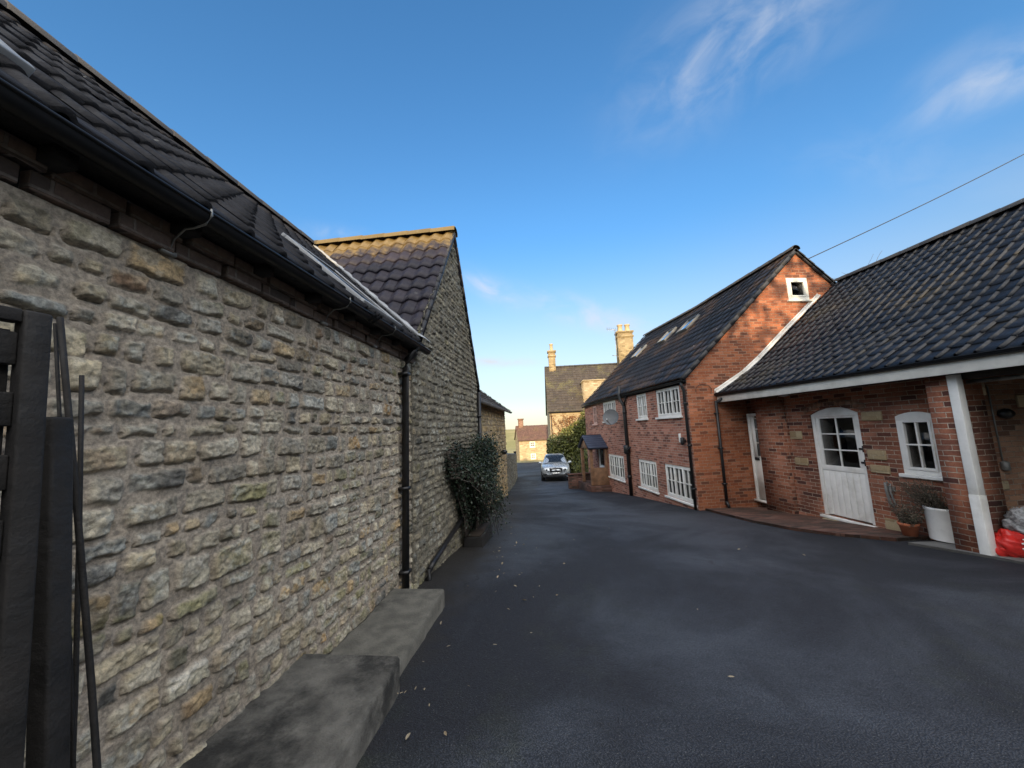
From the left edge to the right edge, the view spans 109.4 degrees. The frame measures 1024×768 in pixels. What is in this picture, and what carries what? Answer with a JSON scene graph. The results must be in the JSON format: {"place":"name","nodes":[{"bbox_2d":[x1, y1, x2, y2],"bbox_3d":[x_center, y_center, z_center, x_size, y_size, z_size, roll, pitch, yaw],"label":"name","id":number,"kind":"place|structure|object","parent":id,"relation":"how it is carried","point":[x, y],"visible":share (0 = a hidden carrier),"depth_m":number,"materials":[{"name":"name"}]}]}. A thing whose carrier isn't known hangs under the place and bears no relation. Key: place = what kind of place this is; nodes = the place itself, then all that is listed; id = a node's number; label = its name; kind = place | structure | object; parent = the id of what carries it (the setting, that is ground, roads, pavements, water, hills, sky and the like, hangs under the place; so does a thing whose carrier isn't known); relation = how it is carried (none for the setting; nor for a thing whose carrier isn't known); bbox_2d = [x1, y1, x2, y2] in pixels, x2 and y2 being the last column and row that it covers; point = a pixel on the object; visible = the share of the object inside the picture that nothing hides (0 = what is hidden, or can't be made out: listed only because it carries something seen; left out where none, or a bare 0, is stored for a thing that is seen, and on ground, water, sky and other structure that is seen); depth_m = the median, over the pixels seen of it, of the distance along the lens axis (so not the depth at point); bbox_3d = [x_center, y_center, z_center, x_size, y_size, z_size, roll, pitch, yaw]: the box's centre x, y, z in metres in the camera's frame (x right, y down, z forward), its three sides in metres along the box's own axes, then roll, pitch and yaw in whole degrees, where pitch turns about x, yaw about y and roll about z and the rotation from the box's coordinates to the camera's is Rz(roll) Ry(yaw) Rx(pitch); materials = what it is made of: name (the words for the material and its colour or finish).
{"place":"outdoors","nodes":[
{"label":"outdoors","id":0,"kind":"place"},
{"bbox_2d":[8,0,1023,429],"label":"sky","id":1,"kind":"structure","parent":0,"point":[596,166],"materials":[{"name":"blue"}]},
{"bbox_2d":[505,429,542,462],"bbox_3d":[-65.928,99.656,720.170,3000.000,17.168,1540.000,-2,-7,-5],"label":"ground terrain","id":2,"kind":"structure","parent":0,"point":[510,442],"depth_m":291.57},
{"bbox_2d":[0,0,430,767],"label":"stone barn","id":3,"kind":"structure","parent":2,"relation":"on","point":[242,358],"depth_m":1.63,"materials":[{"name":"stone"}]},
{"bbox_2d":[464,523,491,547],"bbox_3d":[-0.541,2.755,5.989,0.300,0.700,0.850,-3,-7,6],"label":"trough planter","id":4,"kind":"object","parent":2,"relation":"on","point":[478,538],"visible":0.4,"depth_m":5.70,"materials":[{"name":"stone"}]},
{"bbox_2d":[439,440,512,537],"bbox_3d":[-0.503,1.664,5.776,0.911,1.660,2.374,-4,-7,13],"label":"drooping shrub","id":5,"kind":"object","parent":4,"relation":"in","point":[464,464],"visible":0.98,"depth_m":5.55,"materials":[{"name":"green plant"}]},
{"bbox_2d":[465,430,505,529],"bbox_3d":[-0.451,1.834,6.698,0.761,2.016,1.978,-4,-7,11],"label":"rounded shrub","id":6,"kind":"object","parent":4,"relation":"in","point":[486,449],"visible":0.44,"depth_m":6.42,"materials":[{"name":"green plant"}]},
{"bbox_2d":[506,453,517,490],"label":"garden wall","id":7,"kind":"structure","parent":2,"relation":"on","point":[512,473],"depth_m":19.48,"materials":[{"name":"stone"}]},
{"bbox_2d":[514,418,548,460],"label":"stone cottage","id":8,"kind":"structure","parent":2,"relation":"on","point":[531,441],"depth_m":64.93,"materials":[{"name":"beige stone"}]},
{"bbox_2d":[530,441,534,447],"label":"window","id":9,"kind":"structure","parent":8,"relation":"in","point":[532,444],"depth_m":64.77,"materials":[{"name":"white paint"}]},
{"bbox_2d":[567,472,590,488],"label":"brick wall","id":10,"kind":"structure","parent":2,"relation":"on","point":[573,478],"depth_m":17.45,"materials":[{"name":"red brick"}]},
{"bbox_2d":[544,324,633,457],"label":"stone house","id":11,"kind":"structure","parent":2,"relation":"on","point":[570,390],"depth_m":32.72,"materials":[{"name":"beige stone"}]},
{"bbox_2d":[551,414,579,454],"bbox_3d":[4.678,4.144,29.962,3.084,3.411,0.620,-3,-7,2],"label":"climbing vine","id":12,"kind":"object","parent":11,"relation":"attached to","point":[567,420],"visible":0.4,"depth_m":30.07,"materials":[{"name":"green plant"}]},
{"bbox_2d":[607,328,618,364],"bbox_3d":[9.600,-3.587,33.803,1.356,3.658,0.322,-3,-7,3],"label":"tv aerial","id":13,"kind":"object","parent":11,"relation":"attached to","point":[616,347],"visible":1,"depth_m":33.74,"materials":[{"name":"metal"}]},
{"bbox_2d":[577,245,850,510],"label":"brick house","id":14,"kind":"structure","parent":2,"relation":"on","point":[678,435],"depth_m":10.33,"materials":[{"name":"red brick"}]},
{"bbox_2d":[592,406,597,425],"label":"window","id":15,"kind":"structure","parent":14,"relation":"in","point":[594,407],"depth_m":17.24,"materials":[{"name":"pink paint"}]},
{"bbox_2d":[598,449,603,466],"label":"window","id":16,"kind":"structure","parent":14,"relation":"in","point":[601,455],"depth_m":16.68,"materials":[{"name":"white paint"}]},
{"bbox_2d":[602,400,615,422],"bbox_3d":[4.120,1.179,15.283,0.160,0.895,1.600,-2,-7,-5],"label":"window","id":17,"kind":"structure","parent":14,"relation":"in","point":[611,404],"depth_m":15.31,"materials":[{"name":"white paint"}]},
{"bbox_2d":[603,409,622,424],"bbox_3d":[3.836,1.239,13.655,0.821,0.599,0.577,-2,-7,-5],"label":"satellite dish","id":18,"kind":"object","parent":14,"relation":"attached to","point":[610,416],"visible":1,"depth_m":13.75,"materials":[{"name":"grey metal"}]},
{"bbox_2d":[608,454,625,482],"bbox_3d":[4.244,3.372,14.682,0.160,0.985,1.760,-2,-7,-5],"label":"window","id":19,"kind":"structure","parent":14,"relation":"in","point":[616,462],"depth_m":14.67,"materials":[{"name":"white paint"}]},
{"bbox_2d":[636,393,648,420],"bbox_3d":[4.398,0.780,12.252,0.160,0.895,0.860,-2,-7,-5],"label":"window","id":20,"kind":"structure","parent":14,"relation":"in","point":[641,398],"depth_m":12.25,"materials":[{"name":"white paint"}]},
{"bbox_2d":[638,459,659,494],"bbox_3d":[4.496,3.011,11.942,0.160,0.985,1.390,-2,-7,-5],"label":"window","id":21,"kind":"structure","parent":14,"relation":"in","point":[648,469],"depth_m":11.93,"materials":[{"name":"white paint"}]},
{"bbox_2d":[655,385,682,418],"bbox_3d":[4.553,0.558,10.563,0.160,0.895,1.440,-2,-7,-5],"label":"window","id":22,"kind":"structure","parent":14,"relation":"in","point":[668,399],"depth_m":10.55,"materials":[{"name":"white paint"}]},
{"bbox_2d":[665,463,697,507],"bbox_3d":[4.666,2.767,10.085,0.160,0.985,1.550,-2,-7,-5],"label":"window","id":23,"kind":"structure","parent":14,"relation":"in","point":[679,485],"depth_m":10.10,"materials":[{"name":"white paint"}]},
{"bbox_2d":[786,278,812,301],"bbox_3d":[8.082,-2.662,10.268,0.740,0.705,0.140,-2,-7,-5],"label":"window","id":24,"kind":"structure","parent":14,"relation":"in","point":[797,288],"depth_m":10.27,"materials":[{"name":"white glass"}]},
{"bbox_2d":[714,198,1023,555],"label":"brick wing","id":25,"kind":"structure","parent":2,"relation":"on","point":[910,360],"depth_m":6.38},
{"bbox_2d":[746,413,766,503],"bbox_3d":[6.283,1.833,9.015,0.150,2.220,0.900,-2,-7,-5],"label":"narrow door","id":26,"kind":"structure","parent":25,"relation":"in","point":[751,421],"depth_m":9.30,"materials":[{"name":"white paint"}]},
{"bbox_2d":[811,407,876,526],"bbox_3d":[6.438,1.559,7.095,0.190,2.204,1.050,-2,-7,-5],"label":"stable door","id":27,"kind":"structure","parent":25,"relation":"in","point":[845,488],"depth_m":7.09,"materials":[{"name":"white paint"}]},
{"bbox_2d":[883,481,895,506],"bbox_3d":[6.449,1.879,6.181,0.100,0.421,0.135,-2,-7,-5],"label":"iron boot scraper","id":28,"kind":"object","parent":25,"relation":"attached to","point":[886,488],"visible":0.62,"depth_m":6.17,"materials":[{"name":"grey metal"}]},
{"bbox_2d":[895,412,942,480],"bbox_3d":[6.515,0.973,5.794,0.130,1.060,0.645,-2,-7,-5],"label":"window","id":29,"kind":"structure","parent":25,"relation":"in","point":[919,453],"depth_m":5.81,"materials":[{"name":"white paint"}]},
{"bbox_3d":[19.345,-2.827,10.831,1.200,12.718,0.300,-2,-7,-5],"label":"utility pole","id":30,"kind":"object","parent":2,"relation":"on","visible":0},
{"bbox_2d":[809,154,1023,258],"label":"overhead cable","id":31,"kind":"object","parent":30,"relation":"attached to","point":[917,207],"visible":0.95,"depth_m":11.22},
{"bbox_2d":[517,462,540,465],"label":"village road","id":32,"kind":"structure","parent":0,"point":[527,463],"depth_m":49.49,"materials":[{"name":"grey asphalt"}]},
{"bbox_2d":[356,465,1023,767],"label":"asphalt lane","id":33,"kind":"structure","parent":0,"point":[827,651],"depth_m":2.54,"materials":[{"name":"grey asphalt"}]},
{"bbox_2d":[25,417,73,767],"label":"timber post","id":34,"kind":"object","parent":33,"relation":"on","point":[48,722],"visible":0.73,"depth_m":0.65,"materials":[{"name":"black wood"}]},
{"bbox_2d":[0,305,52,767],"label":"timber gate","id":35,"kind":"structure","parent":34,"relation":"attached to","point":[25,347],"depth_m":0.60,"materials":[{"name":"black wood"}]},
{"bbox_2d":[53,323,75,767],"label":"garden cane","id":36,"kind":"object","parent":33,"relation":"on","point":[59,414],"visible":0.52,"depth_m":0.69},
{"bbox_2d":[70,375,84,767],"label":"garden cane","id":37,"kind":"object","parent":33,"relation":"on","point":[77,604],"visible":0.74,"depth_m":0.77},
{"bbox_2d":[56,317,101,767],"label":"garden cane","id":38,"kind":"object","parent":33,"relation":"on","point":[86,628],"visible":0.97,"depth_m":0.71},
{"bbox_2d":[180,654,399,767],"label":"concrete slab","id":39,"kind":"structure","parent":33,"relation":"on","point":[317,711],"depth_m":1.72,"materials":[{"name":"grey concrete"}]},
{"bbox_2d":[328,588,444,675],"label":"concrete slab","id":40,"kind":"structure","parent":33,"relation":"on","point":[399,623],"depth_m":2.76,"materials":[{"name":"grey concrete"}]},
{"bbox_2d":[309,226,481,588],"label":"gabled barn","id":41,"kind":"structure","parent":33,"relation":"on","point":[412,281],"depth_m":5.30,"materials":[{"name":"stone"}]},
{"bbox_2d":[480,390,511,507],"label":"stone outbuilding","id":42,"kind":"structure","parent":33,"relation":"on","point":[493,411],"depth_m":12.60,"materials":[{"name":"stone"}]},
{"bbox_2d":[539,452,570,480],"bbox_3d":[2.977,5.689,25.146,2.205,1.784,4.643,-3,-7,5],"label":"parked car","id":43,"kind":"object","parent":33,"relation":"on","point":[555,465],"visible":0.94,"depth_m":23.39,"materials":[{"name":"silver metal"}]},
{"bbox_2d":[546,411,587,472],"bbox_3d":[4.565,4.415,27.198,4.096,4.868,2.262,-3,-7,3],"label":"ivy bush","id":44,"kind":"object","parent":33,"relation":"on","point":[566,446],"visible":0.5,"depth_m":26.82,"materials":[{"name":"green plant"}]},
{"bbox_2d":[572,449,588,472],"bbox_3d":[4.518,4.474,21.464,1.828,2.752,2.088,-2,-7,-5],"label":"garden bush","id":45,"kind":"object","parent":33,"relation":"on","point":[586,463],"visible":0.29,"depth_m":21.29,"materials":[{"name":"green plant"}]},
{"bbox_2d":[705,507,930,540],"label":"brick pavement","id":46,"kind":"structure","parent":0,"point":[788,521],"depth_m":6.77,"materials":[{"name":"red brick"}]},
{"bbox_2d":[883,499,929,536],"bbox_3d":[6.300,2.112,5.736,0.528,0.561,0.511,-8,-9,38],"label":"terracotta pot","id":47,"kind":"object","parent":46,"relation":"on","point":[908,523],"visible":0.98,"depth_m":5.70,"materials":[{"name":"orange ceramic"}]},
{"bbox_2d":[908,541,1023,563],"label":"concrete apron","id":48,"kind":"object","parent":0,"point":[944,546],"visible":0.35,"depth_m":5.00,"materials":[{"name":"grey concrete"}]},
{"bbox_2d":[883,476,954,542],"bbox_3d":[6.343,1.895,5.580,0.500,0.895,1.101,-2,-7,-5],"label":"half round planter","id":49,"kind":"object","parent":48,"relation":"on","point":[938,520],"visible":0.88,"depth_m":5.45,"materials":[{"name":"white plastic"}]},
{"bbox_2d":[994,528,1023,557],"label":"red compost bag","id":50,"kind":"object","parent":48,"relation":"on","point":[1009,543],"visible":0.92,"depth_m":4.57,"materials":[{"name":"plastic"}]},
{"bbox_2d":[1001,506,1023,533],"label":"clear plastic bag","id":51,"kind":"object","parent":50,"relation":"on","point":[1013,520],"visible":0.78,"depth_m":4.68,"materials":[{"name":"grey plastic"}]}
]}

